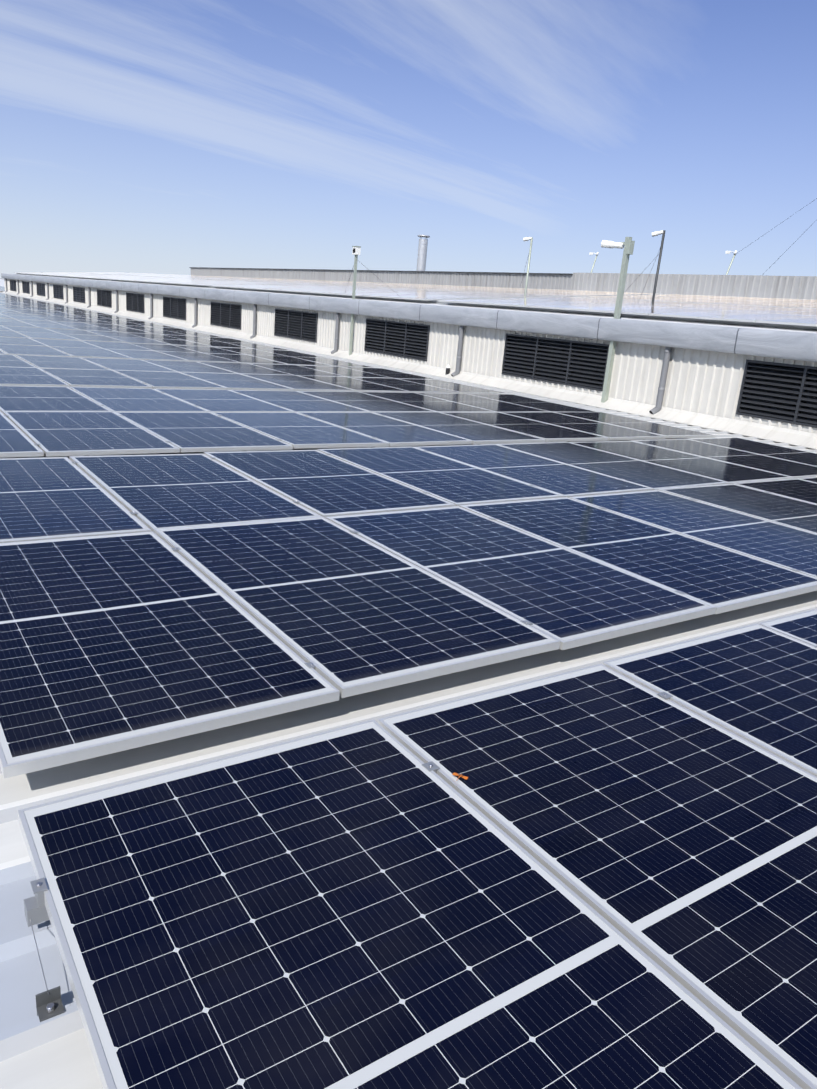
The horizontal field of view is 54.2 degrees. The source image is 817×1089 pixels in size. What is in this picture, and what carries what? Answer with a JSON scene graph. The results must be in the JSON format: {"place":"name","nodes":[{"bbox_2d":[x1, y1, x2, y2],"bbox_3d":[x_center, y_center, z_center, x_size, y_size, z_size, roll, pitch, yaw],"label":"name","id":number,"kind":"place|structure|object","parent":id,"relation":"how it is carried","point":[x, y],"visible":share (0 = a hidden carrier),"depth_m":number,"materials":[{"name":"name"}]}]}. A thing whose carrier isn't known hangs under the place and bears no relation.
{"place":"outdoors","nodes":[
{"label":"outdoors","id":0,"kind":"place"},
{"bbox_2d":[0,279,816,1088],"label":"roof sheet","id":1,"kind":"object","parent":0,"point":[48,1053],"depth_m":2.47,"materials":[{"name":"white metal"}]},
{"bbox_2d":[345,246,404,354],"bbox_3d":[-1.254,-6.424,21.386,0.684,2.895,3.204,-6,20,-34],"label":"pole light","id":2,"kind":"object","parent":1,"relation":"on","point":[356,250],"visible":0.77,"depth_m":21.08,"materials":[{"name":"white metal"}]},
{"bbox_2d":[2,278,816,448],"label":"clerestory wall","id":3,"kind":"structure","parent":1,"relation":"on","point":[702,388],"depth_m":15.64,"materials":[{"name":"white metal"}]},
{"bbox_2d":[5,278,671,413],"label":"downpipes","id":4,"kind":"object","parent":3,"relation":"attached to","point":[663,378],"visible":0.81,"depth_m":18.03,"materials":[{"name":"grey plastic"}]},
{"bbox_2d":[1,273,816,361],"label":"gutter","id":5,"kind":"object","parent":3,"relation":"attached to","point":[801,346],"visible":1,"depth_m":15.43,"materials":[{"name":"white metal"}]},
{"bbox_2d":[10,280,816,427],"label":"louver vents","id":6,"kind":"object","parent":3,"relation":"attached to","point":[781,392],"visible":0.92,"depth_m":15.79,"materials":[{"name":"black metal"}]},
{"bbox_2d":[17,274,816,333],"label":"roof sheet","id":7,"kind":"object","parent":3,"relation":"on","point":[675,321],"depth_m":16.43,"materials":[{"name":"grey metal"}]},
{"bbox_2d":[16,273,816,329],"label":"roof rails","id":8,"kind":"object","parent":7,"relation":"on","point":[682,319],"visible":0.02,"depth_m":16.73,"materials":[{"name":"metal"}]},
{"bbox_2d":[14,272,816,326],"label":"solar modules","id":9,"kind":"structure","parent":8,"relation":"on","point":[801,312],"depth_m":20.84,"materials":[{"name":"blue glass"}]},
{"bbox_2d":[189,267,816,299],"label":"parapet wall","id":10,"kind":"structure","parent":7,"relation":"on","point":[787,287],"depth_m":27.89,"materials":[{"name":"grey metal"}]},
{"bbox_2d":[520,237,532,295],"bbox_3d":[3.121,-7.445,21.544,0.226,1.619,0.374,-6,20,-34],"label":"lamp post","id":11,"kind":"object","parent":7,"relation":"on","point":[530,249],"visible":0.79,"depth_m":21.41,"materials":[{"name":"white metal"}]},
{"bbox_2d":[630,230,665,302],"bbox_3d":[5.436,-6.429,18.717,0.477,1.679,1.618,3,16,-5],"label":"lamp post","id":12,"kind":"object","parent":7,"relation":"on","point":[657,233],"visible":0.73,"depth_m":17.99,"materials":[{"name":"grey metal"}]},
{"bbox_2d":[3,341,816,1021],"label":"mounting clamps","id":13,"kind":"object","parent":1,"relation":"on","point":[49,1003],"visible":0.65,"depth_m":1.73,"materials":[{"name":"metal"}]},
{"bbox_2d":[0,286,816,1088],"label":"solar panels","id":14,"kind":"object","parent":13,"relation":"on","point":[602,876],"depth_m":2.58,"materials":[{"name":"blue glass"}]},
{"bbox_2d":[452,772,467,780],"bbox_3d":[0.148,0.662,2.281,0.040,0.004,0.041,-1,17,-20],"label":"butterfly","id":15,"kind":"object","parent":14,"relation":"on","point":[456,774],"visible":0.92,"depth_m":2.28,"materials":[{"name":"orange"}]},
{"bbox_2d":[601,237,634,402],"bbox_3d":[3.515,-3.910,14.179,0.591,2.915,0.212,20,22,41],"label":"pole floodlight","id":16,"kind":"object","parent":1,"relation":"on","point":[627,245],"visible":0.83,"depth_m":13.89,"materials":[{"name":"grey metal"}]},
{"bbox_2d":[0,0,816,278],"label":"sky","id":17,"kind":"structure","parent":0,"point":[137,136],"materials":[{"name":"blue"}]},
{"bbox_2d":[416,235,429,270],"bbox_3d":[0.606,-12.984,36.490,0.580,2.210,0.580,-6,20,-34],"label":"chimney flue","id":18,"kind":"object","parent":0,"point":[422,254],"visible":0.77,"depth_m":36.27,"materials":[{"name":"silver metal"}]},
{"bbox_2d":[589,252,598,272],"bbox_3d":[6.362,-9.419,28.254,0.175,1.772,0.535,-6,20,-34],"label":"lamp post","id":19,"kind":"object","parent":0,"point":[591,253],"visible":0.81,"depth_m":27.96,"materials":[{"name":"white metal"}]},
{"bbox_2d":[725,250,736,274],"bbox_3d":[9.429,-7.893,23.951,0.175,1.772,0.535,-6,20,-34],"label":"lamp post","id":20,"kind":"object","parent":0,"point":[728,252],"visible":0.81,"depth_m":23.66,"materials":[{"name":"white metal"}]},
{"bbox_2d":[736,198,816,262],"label":"overhead cables","id":21,"kind":"object","parent":20,"relation":"attached to","point":[774,227],"depth_m":22.38,"materials":[{"name":"black plastic"}]}
]}

